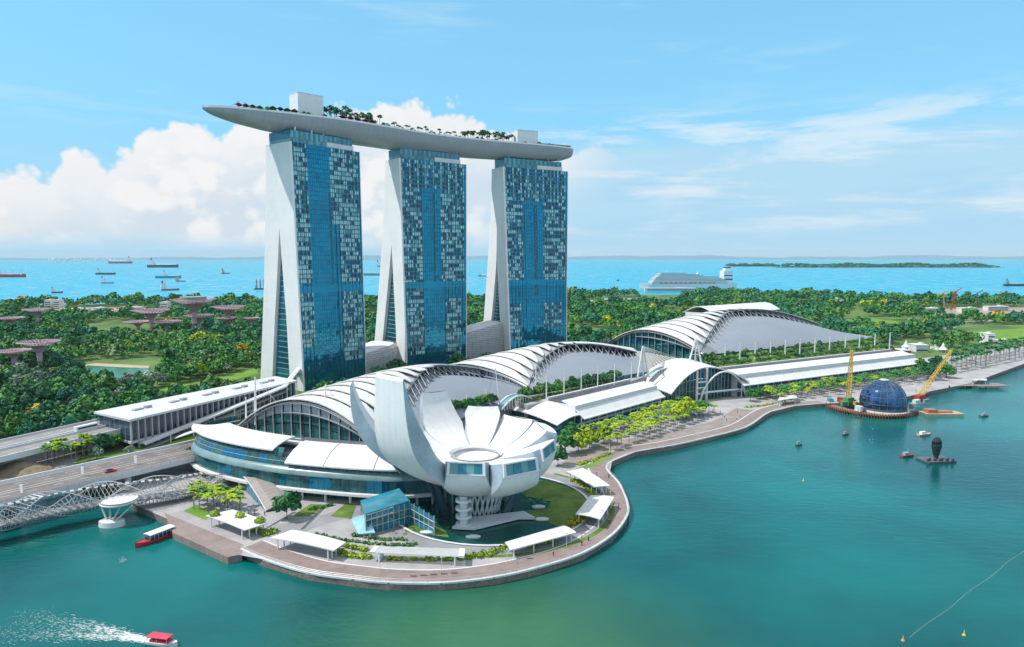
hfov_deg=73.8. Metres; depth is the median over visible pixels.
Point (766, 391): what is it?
broadleaf tree
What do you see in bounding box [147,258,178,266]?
cargo ship
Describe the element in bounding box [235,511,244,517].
planter bush
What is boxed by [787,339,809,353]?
terrace mast
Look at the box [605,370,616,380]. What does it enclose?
terrace shrub
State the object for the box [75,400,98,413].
garden tree
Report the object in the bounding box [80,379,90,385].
garden tree
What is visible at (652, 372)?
skylight arch
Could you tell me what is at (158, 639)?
speed boat
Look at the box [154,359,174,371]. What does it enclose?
garden tree
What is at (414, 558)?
hedge
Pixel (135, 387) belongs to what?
garden tree
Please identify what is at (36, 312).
supertree
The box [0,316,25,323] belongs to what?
supertree
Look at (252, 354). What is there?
garden tree
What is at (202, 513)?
lawn
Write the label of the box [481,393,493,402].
terrace shrub
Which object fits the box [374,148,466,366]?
hotel tower
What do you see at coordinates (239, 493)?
palm tree
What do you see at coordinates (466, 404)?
terrace shrub
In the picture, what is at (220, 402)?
window
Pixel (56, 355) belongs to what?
garden tree
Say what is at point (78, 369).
garden tree
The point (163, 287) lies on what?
ferry
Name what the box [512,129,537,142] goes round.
lift block
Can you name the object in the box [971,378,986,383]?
promenade shelter
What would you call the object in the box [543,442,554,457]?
window glass
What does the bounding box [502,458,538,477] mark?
window frame
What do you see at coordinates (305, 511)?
lawn
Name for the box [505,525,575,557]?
promenade shelter
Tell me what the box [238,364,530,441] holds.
vaulted hall
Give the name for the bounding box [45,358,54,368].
garden tree
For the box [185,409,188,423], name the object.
window
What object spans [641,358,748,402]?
arched entrance
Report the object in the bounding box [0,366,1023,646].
bay water
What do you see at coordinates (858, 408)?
site container
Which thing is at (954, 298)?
tower crane
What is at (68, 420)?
garden tree
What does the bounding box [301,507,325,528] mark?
paving joint strip
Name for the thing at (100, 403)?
garden tree
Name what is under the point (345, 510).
lawn
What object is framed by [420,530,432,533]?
stepping slab
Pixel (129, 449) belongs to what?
broadleaf tree
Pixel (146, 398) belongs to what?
garden tree
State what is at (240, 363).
garden tree
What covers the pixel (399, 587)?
sea wall face
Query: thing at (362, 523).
glass pavilion
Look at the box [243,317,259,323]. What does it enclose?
supertree
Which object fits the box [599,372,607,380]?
terrace shrub
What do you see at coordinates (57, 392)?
garden tree
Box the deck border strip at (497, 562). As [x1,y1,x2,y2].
[263,401,804,569]
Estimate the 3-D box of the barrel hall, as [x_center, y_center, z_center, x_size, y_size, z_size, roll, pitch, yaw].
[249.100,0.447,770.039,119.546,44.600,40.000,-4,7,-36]
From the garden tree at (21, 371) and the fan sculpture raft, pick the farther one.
the garden tree at (21, 371)
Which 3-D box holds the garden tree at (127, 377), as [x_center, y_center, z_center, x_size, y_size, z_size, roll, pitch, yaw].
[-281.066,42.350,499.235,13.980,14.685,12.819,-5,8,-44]
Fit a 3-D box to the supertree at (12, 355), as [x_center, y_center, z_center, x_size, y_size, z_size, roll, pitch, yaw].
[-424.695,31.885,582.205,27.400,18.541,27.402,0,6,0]
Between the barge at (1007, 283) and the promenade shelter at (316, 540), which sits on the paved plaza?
the promenade shelter at (316, 540)
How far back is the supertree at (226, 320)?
897.20 m
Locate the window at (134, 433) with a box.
[132,421,136,439]
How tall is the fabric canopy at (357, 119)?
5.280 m
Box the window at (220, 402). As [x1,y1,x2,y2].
[219,401,222,415]
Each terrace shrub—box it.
[453,399,461,407]
[462,399,471,407]
[474,396,481,403]
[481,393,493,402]
[517,387,527,399]
[523,386,531,394]
[533,382,545,392]
[542,382,555,390]
[553,381,563,393]
[567,376,577,385]
[580,375,588,386]
[584,373,592,385]
[592,373,598,381]
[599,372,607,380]
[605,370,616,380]
[606,374,613,379]
[710,355,717,360]
[710,360,717,365]
[719,358,726,366]
[733,358,741,363]
[740,352,747,359]
[771,350,778,356]
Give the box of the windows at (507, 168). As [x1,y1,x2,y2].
[505,167,565,339]
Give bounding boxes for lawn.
[165,434,195,444]
[184,505,210,519]
[292,504,324,515]
[331,503,355,518]
[402,514,448,536]
[520,480,585,526]
[566,456,610,474]
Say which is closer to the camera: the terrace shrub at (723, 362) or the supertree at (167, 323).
the terrace shrub at (723, 362)
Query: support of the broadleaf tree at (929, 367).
on the land
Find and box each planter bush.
[209,509,220,516]
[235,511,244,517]
[254,516,265,523]
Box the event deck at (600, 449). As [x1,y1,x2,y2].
[563,408,754,464]
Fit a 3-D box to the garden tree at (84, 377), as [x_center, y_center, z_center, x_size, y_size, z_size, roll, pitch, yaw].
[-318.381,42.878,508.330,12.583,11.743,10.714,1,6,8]
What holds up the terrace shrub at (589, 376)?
on the planted terrace at (527, 404)
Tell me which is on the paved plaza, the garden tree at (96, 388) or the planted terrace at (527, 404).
the planted terrace at (527, 404)
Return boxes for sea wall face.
[132,364,1023,590]
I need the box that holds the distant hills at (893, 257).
[467,255,1023,259]
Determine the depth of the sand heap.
307.88 m
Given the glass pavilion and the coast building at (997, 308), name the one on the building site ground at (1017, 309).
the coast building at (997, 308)
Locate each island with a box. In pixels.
[725,263,775,265]
[773,262,1001,267]
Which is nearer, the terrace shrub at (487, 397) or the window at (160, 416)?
the window at (160, 416)
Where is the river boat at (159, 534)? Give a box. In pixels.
[135,524,174,547]
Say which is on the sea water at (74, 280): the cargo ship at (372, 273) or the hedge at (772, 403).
the cargo ship at (372, 273)
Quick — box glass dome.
[859,378,909,414]
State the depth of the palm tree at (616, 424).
370.63 m
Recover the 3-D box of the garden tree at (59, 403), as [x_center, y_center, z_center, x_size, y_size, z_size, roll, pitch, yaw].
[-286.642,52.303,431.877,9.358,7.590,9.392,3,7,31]
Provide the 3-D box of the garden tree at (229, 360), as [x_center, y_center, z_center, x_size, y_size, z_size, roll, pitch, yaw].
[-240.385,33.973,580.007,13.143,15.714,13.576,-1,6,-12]
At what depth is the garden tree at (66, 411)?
385.32 m
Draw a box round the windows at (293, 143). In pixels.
[292,142,362,359]
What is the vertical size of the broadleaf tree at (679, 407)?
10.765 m
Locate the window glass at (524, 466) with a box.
[506,460,535,475]
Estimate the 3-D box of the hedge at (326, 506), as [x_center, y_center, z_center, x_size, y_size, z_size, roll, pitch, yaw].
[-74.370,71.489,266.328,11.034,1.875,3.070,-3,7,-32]
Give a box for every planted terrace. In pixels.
[513,376,645,422]
[703,339,884,389]
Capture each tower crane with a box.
[940,289,948,308]
[950,287,961,310]
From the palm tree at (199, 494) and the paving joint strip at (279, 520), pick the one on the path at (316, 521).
the paving joint strip at (279, 520)
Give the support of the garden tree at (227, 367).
on the land
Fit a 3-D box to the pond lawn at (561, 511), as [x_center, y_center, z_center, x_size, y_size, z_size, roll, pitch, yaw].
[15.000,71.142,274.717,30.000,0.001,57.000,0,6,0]
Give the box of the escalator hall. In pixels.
[241,470,284,510]
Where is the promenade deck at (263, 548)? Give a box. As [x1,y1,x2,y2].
[244,401,821,581]
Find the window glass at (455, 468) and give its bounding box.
[450,463,482,474]
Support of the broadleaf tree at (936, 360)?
on the paved plaza
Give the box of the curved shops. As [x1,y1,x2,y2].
[175,415,434,505]
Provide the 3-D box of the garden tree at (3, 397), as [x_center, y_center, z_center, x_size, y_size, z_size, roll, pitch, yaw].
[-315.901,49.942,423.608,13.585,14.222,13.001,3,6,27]
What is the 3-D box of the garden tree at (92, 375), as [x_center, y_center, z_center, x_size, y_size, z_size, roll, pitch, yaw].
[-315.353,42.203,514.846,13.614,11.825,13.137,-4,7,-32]
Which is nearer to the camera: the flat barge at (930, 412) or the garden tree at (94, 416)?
the garden tree at (94, 416)
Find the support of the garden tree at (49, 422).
on the land
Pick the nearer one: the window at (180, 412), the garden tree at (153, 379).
the window at (180, 412)
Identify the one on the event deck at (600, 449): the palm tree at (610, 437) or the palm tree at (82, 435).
the palm tree at (610, 437)
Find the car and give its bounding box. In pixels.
[104,468,116,472]
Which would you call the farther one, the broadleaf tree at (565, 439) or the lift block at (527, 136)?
the lift block at (527, 136)
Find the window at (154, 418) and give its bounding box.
[153,416,156,434]
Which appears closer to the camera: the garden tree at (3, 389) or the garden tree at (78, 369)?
the garden tree at (3, 389)
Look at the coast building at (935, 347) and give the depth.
720.43 m
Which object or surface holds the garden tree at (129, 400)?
on the land
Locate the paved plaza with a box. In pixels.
[108,344,1023,569]
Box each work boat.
[899,452,913,457]
[916,429,930,435]
[979,412,988,416]
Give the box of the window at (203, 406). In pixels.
[202,405,205,416]
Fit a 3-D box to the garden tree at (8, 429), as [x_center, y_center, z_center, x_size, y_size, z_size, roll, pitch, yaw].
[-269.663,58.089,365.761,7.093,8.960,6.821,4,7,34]
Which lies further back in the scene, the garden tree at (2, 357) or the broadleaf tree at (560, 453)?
the garden tree at (2, 357)
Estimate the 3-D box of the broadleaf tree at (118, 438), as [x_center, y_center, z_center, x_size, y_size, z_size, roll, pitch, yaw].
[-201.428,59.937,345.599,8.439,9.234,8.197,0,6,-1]
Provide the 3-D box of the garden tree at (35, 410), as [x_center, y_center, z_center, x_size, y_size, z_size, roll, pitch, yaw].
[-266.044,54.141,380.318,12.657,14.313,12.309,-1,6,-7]
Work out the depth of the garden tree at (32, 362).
596.30 m
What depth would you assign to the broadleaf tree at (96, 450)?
329.29 m
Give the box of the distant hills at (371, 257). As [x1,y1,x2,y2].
[0,255,380,259]
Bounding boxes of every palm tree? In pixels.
[37,444,50,459]
[43,444,57,465]
[51,441,62,464]
[54,437,62,459]
[59,443,69,461]
[61,437,68,458]
[65,445,77,463]
[71,441,80,461]
[75,433,91,455]
[80,442,87,460]
[82,438,94,459]
[186,482,198,495]
[187,488,196,508]
[193,492,203,509]
[194,479,203,500]
[194,486,205,497]
[201,483,210,501]
[201,493,212,509]
[205,491,216,509]
[212,483,224,488]
[213,487,224,505]
[215,491,226,511]
[219,496,231,508]
[221,484,230,490]
[225,489,235,501]
[226,493,236,509]
[233,485,245,491]
[235,491,244,510]
[235,495,246,507]
[604,435,616,449]
[610,422,620,436]
[611,432,622,447]
[615,414,626,426]
[623,429,634,433]
[633,420,643,433]
[643,412,651,416]
[643,421,654,436]
[644,417,655,430]
[661,416,670,429]
[669,415,680,427]
[689,408,698,420]
[968,351,977,367]
[973,349,981,367]
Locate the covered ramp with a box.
[140,368,300,448]
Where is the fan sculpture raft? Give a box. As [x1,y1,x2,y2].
[915,437,956,463]
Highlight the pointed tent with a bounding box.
[938,343,947,352]
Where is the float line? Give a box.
[910,552,1021,637]
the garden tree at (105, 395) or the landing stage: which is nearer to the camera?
the landing stage
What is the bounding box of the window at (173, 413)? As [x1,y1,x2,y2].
[172,412,175,428]
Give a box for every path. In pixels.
[266,503,363,532]
[384,473,608,554]
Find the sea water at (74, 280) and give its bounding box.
[0,260,1023,304]
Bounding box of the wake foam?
[3,610,146,643]
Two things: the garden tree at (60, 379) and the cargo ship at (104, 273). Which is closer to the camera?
the garden tree at (60, 379)
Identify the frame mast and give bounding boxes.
[637,346,675,376]
[688,339,715,362]
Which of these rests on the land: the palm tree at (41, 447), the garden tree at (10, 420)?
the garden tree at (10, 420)
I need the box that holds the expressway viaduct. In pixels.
[0,419,120,462]
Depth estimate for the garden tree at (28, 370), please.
533.26 m
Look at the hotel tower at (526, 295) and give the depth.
638.77 m
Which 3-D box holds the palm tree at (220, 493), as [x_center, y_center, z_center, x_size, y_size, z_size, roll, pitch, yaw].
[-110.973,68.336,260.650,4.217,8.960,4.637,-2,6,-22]
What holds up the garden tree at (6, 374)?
on the land
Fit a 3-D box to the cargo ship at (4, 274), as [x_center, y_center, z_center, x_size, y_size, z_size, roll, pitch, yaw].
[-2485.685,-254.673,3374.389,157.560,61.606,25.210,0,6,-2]
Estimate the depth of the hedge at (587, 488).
290.44 m
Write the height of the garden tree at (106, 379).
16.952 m
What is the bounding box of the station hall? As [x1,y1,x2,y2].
[94,376,297,447]
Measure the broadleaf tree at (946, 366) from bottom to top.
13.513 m
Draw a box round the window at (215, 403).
[214,402,216,417]
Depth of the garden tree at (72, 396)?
436.82 m
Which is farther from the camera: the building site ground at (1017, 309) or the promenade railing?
the building site ground at (1017, 309)
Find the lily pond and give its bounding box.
[394,478,585,544]
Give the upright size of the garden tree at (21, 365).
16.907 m
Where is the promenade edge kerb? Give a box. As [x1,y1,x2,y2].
[240,403,824,584]
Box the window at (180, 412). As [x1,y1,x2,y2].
[178,410,182,426]
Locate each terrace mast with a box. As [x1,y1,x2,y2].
[245,397,246,421]
[254,377,275,424]
[488,368,513,403]
[539,376,552,400]
[557,373,567,393]
[732,343,752,360]
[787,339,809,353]
[803,338,826,354]
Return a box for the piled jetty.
[826,400,918,418]
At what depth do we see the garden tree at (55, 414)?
375.14 m
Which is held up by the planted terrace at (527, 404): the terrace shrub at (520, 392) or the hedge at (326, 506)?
the terrace shrub at (520, 392)
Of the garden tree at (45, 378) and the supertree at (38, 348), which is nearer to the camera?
the garden tree at (45, 378)
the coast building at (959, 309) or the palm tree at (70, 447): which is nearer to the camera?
the palm tree at (70, 447)
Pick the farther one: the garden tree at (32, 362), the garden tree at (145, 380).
the garden tree at (32, 362)
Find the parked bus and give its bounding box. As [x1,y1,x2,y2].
[73,422,98,431]
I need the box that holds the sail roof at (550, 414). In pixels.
[510,399,579,435]
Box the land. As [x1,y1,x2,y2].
[0,295,1023,518]
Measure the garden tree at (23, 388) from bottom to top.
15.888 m
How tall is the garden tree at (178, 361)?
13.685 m
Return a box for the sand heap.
[0,460,53,477]
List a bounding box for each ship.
[0,269,25,276]
[95,269,115,274]
[101,276,113,282]
[108,256,132,262]
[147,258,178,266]
[155,270,180,277]
[254,280,263,289]
[363,270,379,274]
[639,267,736,290]
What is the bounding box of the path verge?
[470,473,613,556]
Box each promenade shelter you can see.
[206,509,267,538]
[270,530,345,560]
[369,546,464,565]
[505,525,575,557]
[567,468,609,493]
[576,495,613,527]
[778,395,796,405]
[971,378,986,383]
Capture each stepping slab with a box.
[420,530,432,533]
[466,534,480,538]
[532,505,544,508]
[535,517,548,520]
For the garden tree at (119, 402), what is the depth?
405.10 m
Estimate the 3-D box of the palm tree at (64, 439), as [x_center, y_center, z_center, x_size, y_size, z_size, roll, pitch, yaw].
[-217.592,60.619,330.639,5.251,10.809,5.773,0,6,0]
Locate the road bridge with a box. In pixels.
[0,439,194,516]
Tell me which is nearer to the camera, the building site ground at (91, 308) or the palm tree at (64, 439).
the palm tree at (64, 439)
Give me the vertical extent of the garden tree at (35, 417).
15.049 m
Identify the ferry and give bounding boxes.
[160,281,178,290]
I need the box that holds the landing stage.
[164,513,243,563]
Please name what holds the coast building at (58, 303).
on the building site ground at (91, 308)
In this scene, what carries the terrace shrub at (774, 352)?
on the planted terrace at (774, 358)
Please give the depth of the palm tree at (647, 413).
392.39 m
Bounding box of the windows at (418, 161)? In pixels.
[401,159,463,358]
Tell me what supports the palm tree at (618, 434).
on the event deck at (600, 449)
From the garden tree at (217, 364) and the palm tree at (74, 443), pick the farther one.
the garden tree at (217, 364)
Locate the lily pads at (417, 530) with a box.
[393,518,450,540]
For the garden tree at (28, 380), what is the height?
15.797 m
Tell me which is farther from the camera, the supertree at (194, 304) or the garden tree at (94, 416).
the supertree at (194, 304)
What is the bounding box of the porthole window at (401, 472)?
[392,465,404,475]
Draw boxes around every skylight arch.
[497,394,532,410]
[644,366,668,376]
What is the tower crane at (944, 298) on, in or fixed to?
on the land
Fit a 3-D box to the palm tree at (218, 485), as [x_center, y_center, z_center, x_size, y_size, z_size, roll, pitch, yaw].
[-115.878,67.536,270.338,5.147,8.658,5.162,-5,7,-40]
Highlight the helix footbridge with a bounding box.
[0,471,233,530]
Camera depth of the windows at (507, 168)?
639.48 m
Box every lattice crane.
[843,350,853,403]
[914,349,952,401]
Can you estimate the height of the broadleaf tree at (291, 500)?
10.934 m
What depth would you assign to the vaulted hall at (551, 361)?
468.41 m
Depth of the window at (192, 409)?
380.64 m
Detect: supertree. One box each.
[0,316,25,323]
[0,348,32,364]
[16,339,60,365]
[21,308,51,322]
[123,320,148,329]
[130,308,169,330]
[150,320,182,330]
[170,296,215,332]
[183,314,213,327]
[211,305,244,323]
[216,317,238,324]
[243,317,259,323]
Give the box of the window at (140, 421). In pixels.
[139,419,143,437]
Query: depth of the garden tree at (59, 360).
588.93 m
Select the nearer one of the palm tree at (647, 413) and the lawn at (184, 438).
the lawn at (184, 438)
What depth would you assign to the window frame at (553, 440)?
250.36 m
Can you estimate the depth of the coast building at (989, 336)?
760.33 m
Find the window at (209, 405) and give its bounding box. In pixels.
[208,403,211,419]
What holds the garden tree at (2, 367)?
on the land
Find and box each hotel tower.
[260,126,365,391]
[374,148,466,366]
[484,157,567,350]
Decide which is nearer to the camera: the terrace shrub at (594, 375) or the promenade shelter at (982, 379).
the terrace shrub at (594, 375)
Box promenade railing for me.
[242,402,824,581]
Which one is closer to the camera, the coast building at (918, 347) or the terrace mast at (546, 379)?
the terrace mast at (546, 379)
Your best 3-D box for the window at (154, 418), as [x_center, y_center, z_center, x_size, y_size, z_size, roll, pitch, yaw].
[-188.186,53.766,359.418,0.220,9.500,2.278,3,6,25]
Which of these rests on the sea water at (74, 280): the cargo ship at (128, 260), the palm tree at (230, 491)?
the cargo ship at (128, 260)
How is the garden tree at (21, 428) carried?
on the land
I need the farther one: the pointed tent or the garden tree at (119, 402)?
the pointed tent
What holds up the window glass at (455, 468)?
in the lotus museum
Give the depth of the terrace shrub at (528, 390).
392.36 m
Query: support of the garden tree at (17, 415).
on the land
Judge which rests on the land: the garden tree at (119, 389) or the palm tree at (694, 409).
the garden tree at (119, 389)
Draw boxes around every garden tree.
[0,354,4,361]
[0,364,11,372]
[0,368,19,383]
[0,386,16,393]
[0,393,14,402]
[0,403,24,417]
[0,415,19,434]
[1,424,16,436]
[3,390,19,398]
[5,347,23,360]
[6,411,22,419]
[8,373,23,385]
[11,361,28,370]
[14,382,35,395]
[14,391,39,409]
[14,420,42,434]
[15,368,27,375]
[18,377,35,385]
[19,412,45,430]
[20,356,32,364]
[22,350,34,365]
[22,408,44,417]
[25,402,40,412]
[26,365,49,372]
[26,369,49,382]
[27,359,37,365]
[29,366,48,371]
[31,384,52,401]
[32,349,55,365]
[33,380,56,388]
[38,400,57,410]
[39,416,60,429]
[41,376,52,381]
[42,410,64,421]
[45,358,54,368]
[46,376,70,385]
[48,352,61,360]
[50,388,61,401]
[51,370,69,377]
[51,383,65,394]
[53,355,71,365]
[54,400,65,406]
[55,385,78,400]
[57,367,66,371]
[57,404,70,412]
[58,415,81,426]
[61,408,70,415]
[62,409,91,421]
[63,375,78,386]
[63,398,78,409]
[65,359,85,367]
[65,394,78,403]
[71,366,90,375]
[72,394,93,408]
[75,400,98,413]
[77,385,94,395]
[78,373,91,383]
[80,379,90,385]
[86,413,98,420]
[87,372,97,378]
[90,374,116,390]
[91,398,117,410]
[93,390,115,403]
[94,384,109,390]
[95,369,113,378]
[98,387,116,396]
[109,398,125,408]
[112,386,125,395]
[117,389,133,400]
[118,372,136,383]
[124,397,139,404]
[125,378,141,389]
[130,384,139,389]
[131,383,158,398]
[133,370,141,377]
[133,393,154,402]
[137,369,158,380]
[137,396,152,402]
[139,376,152,385]
[144,375,155,385]
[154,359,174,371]
[154,372,169,385]
[156,390,168,397]
[159,366,170,373]
[162,346,183,359]
[163,373,176,385]
[167,383,182,396]
[168,363,186,382]
[171,385,184,394]
[172,359,182,362]
[175,350,192,359]
[181,364,199,380]
[181,385,197,393]
[182,355,191,361]
[191,357,201,363]
[194,362,209,377]
[195,385,211,391]
[199,374,219,386]
[200,353,216,371]
[209,359,225,370]
[212,376,222,387]
[217,349,231,357]
[219,381,229,386]
[222,354,237,371]
[222,364,232,370]
[234,351,244,359]
[234,359,242,366]
[236,353,248,362]
[239,377,253,382]
[245,350,257,361]
[254,359,260,368]
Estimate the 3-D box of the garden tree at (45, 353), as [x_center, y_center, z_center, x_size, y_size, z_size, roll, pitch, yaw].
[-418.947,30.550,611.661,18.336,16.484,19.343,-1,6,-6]
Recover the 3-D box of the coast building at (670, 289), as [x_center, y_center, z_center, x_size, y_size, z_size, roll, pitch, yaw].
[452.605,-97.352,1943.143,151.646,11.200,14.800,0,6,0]
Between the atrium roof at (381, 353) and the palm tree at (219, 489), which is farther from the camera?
the atrium roof at (381, 353)
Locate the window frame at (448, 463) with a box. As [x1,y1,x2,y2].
[447,461,485,475]
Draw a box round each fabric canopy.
[230,102,262,107]
[269,106,298,112]
[337,115,376,122]
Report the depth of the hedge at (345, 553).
222.54 m
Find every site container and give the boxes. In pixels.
[840,401,846,405]
[854,405,862,411]
[909,403,913,408]
[912,399,920,403]
[921,398,929,402]
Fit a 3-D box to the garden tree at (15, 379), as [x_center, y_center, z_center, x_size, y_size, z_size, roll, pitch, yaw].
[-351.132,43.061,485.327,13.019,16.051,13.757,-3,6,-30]
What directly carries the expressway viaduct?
on the land
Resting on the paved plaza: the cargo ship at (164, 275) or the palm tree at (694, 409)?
the palm tree at (694, 409)
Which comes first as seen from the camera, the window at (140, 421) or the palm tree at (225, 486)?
the palm tree at (225, 486)
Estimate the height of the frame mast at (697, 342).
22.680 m
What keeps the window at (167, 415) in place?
in the station hall
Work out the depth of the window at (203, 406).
387.86 m
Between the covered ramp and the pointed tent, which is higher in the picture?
the pointed tent
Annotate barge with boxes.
[919,408,963,415]
[1003,279,1023,285]
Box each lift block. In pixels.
[289,91,323,115]
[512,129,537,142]
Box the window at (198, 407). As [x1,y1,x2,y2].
[197,406,199,418]
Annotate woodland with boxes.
[0,286,1023,420]
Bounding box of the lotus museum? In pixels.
[350,373,556,529]
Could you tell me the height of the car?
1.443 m
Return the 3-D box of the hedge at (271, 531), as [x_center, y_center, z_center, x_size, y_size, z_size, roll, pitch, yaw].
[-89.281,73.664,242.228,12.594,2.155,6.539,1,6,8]
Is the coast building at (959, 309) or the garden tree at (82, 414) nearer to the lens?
the garden tree at (82, 414)
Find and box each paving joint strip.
[257,512,294,533]
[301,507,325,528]
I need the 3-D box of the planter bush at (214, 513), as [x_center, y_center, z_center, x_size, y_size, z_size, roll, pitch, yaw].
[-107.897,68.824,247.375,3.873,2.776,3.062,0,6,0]
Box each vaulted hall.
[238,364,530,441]
[441,341,648,393]
[606,308,870,379]
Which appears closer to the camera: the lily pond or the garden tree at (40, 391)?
the lily pond
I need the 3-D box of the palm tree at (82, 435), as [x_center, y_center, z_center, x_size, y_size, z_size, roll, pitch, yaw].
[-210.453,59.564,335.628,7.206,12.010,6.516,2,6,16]
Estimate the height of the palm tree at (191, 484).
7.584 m
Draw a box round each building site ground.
[55,307,173,311]
[920,307,1023,315]
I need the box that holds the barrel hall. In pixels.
[684,302,779,315]
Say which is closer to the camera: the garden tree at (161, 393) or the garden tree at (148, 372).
the garden tree at (161, 393)
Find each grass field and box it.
[844,310,872,315]
[846,318,905,323]
[948,328,1023,340]
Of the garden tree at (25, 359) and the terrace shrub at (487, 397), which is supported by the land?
the garden tree at (25, 359)
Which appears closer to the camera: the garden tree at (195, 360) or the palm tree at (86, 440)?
the palm tree at (86, 440)
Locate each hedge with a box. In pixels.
[248,527,280,535]
[307,502,334,510]
[315,532,417,546]
[337,547,372,559]
[342,541,368,551]
[350,532,407,540]
[385,555,462,561]
[462,544,508,559]
[527,540,554,547]
[567,514,590,527]
[570,478,595,495]
[575,451,613,464]
[744,399,793,407]
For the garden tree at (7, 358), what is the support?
on the land
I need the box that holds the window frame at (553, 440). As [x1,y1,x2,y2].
[540,439,556,461]
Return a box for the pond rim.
[391,477,587,545]
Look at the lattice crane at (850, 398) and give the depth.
451.34 m
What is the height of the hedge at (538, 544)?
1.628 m
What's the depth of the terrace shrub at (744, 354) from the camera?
529.83 m
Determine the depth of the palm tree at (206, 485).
272.08 m
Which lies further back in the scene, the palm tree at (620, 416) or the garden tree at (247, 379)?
the garden tree at (247, 379)
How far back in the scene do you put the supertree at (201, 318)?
846.97 m
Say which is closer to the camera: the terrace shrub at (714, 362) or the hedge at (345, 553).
the hedge at (345, 553)
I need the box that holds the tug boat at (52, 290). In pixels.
[51,287,62,292]
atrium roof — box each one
[366,341,398,373]
[467,320,503,358]
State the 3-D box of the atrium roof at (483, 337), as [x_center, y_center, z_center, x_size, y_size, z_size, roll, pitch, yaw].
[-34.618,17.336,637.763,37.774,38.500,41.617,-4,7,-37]
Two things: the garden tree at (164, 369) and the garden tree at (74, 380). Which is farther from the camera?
the garden tree at (164, 369)
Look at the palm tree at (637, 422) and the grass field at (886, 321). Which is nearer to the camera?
the palm tree at (637, 422)
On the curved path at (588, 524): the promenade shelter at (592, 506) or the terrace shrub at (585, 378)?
the promenade shelter at (592, 506)
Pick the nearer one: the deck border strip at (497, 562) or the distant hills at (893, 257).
the deck border strip at (497, 562)
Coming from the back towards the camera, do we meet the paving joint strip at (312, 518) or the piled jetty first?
the piled jetty
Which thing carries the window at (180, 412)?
in the station hall
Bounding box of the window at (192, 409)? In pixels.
[191,407,193,421]
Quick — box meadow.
[159,369,257,391]
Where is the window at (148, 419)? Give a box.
[146,418,150,435]
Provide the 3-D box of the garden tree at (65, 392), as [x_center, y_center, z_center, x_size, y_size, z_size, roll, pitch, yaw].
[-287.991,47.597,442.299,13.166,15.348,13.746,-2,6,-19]
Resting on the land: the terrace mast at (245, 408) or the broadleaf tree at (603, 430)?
the broadleaf tree at (603, 430)
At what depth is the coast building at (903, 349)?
680.17 m
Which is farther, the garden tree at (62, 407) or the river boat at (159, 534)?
the garden tree at (62, 407)
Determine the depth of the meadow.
558.88 m
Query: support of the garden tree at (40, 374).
on the land
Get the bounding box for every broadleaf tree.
[89,445,103,455]
[91,433,113,452]
[110,433,122,449]
[123,445,134,452]
[271,490,301,518]
[553,445,567,460]
[556,429,578,448]
[565,421,581,434]
[570,432,587,451]
[581,429,601,447]
[596,424,612,443]
[669,403,686,415]
[679,396,697,416]
[694,400,706,414]
[744,388,757,401]
[754,387,764,398]
[763,386,772,393]
[914,358,926,373]
[918,362,942,378]
[928,356,946,365]
[939,362,956,377]
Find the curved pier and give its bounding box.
[923,383,1007,395]
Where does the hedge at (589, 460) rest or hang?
on the land
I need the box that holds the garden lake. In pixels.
[85,365,153,379]
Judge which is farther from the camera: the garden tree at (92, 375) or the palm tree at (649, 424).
the garden tree at (92, 375)
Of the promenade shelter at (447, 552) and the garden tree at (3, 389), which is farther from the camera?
the garden tree at (3, 389)
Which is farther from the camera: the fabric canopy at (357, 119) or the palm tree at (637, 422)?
the fabric canopy at (357, 119)
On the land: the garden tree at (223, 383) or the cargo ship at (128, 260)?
the garden tree at (223, 383)
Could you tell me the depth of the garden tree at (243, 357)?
602.37 m
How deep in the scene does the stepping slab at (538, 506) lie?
266.06 m
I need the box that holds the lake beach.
[85,363,149,367]
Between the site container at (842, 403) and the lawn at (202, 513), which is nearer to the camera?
the lawn at (202, 513)
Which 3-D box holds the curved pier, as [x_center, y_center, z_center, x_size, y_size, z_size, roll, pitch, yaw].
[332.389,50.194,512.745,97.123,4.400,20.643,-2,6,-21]
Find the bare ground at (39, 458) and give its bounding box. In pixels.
[0,449,80,480]
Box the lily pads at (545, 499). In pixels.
[520,490,585,508]
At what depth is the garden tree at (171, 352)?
601.22 m
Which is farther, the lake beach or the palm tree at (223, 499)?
the lake beach
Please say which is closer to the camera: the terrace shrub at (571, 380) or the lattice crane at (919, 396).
the terrace shrub at (571, 380)
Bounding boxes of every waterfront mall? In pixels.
[547,379,665,429]
[715,349,917,397]
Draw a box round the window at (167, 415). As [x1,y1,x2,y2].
[166,413,169,430]
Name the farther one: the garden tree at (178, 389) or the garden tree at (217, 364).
the garden tree at (217, 364)
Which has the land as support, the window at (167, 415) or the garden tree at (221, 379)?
the garden tree at (221, 379)
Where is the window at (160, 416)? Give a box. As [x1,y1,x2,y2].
[159,415,163,432]
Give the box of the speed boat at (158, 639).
[143,631,177,646]
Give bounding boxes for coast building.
[44,299,55,308]
[53,299,64,308]
[59,307,89,311]
[160,301,170,307]
[644,287,695,290]
[894,347,911,353]
[908,342,928,351]
[930,343,942,349]
[956,307,977,312]
[979,331,995,344]
[983,305,1009,310]
[992,338,1008,345]
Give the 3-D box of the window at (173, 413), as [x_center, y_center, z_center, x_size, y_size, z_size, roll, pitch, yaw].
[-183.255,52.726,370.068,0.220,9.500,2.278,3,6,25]
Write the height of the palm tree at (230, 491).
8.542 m
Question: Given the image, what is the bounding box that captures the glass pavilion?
[351,488,434,534]
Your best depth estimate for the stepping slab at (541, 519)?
253.73 m

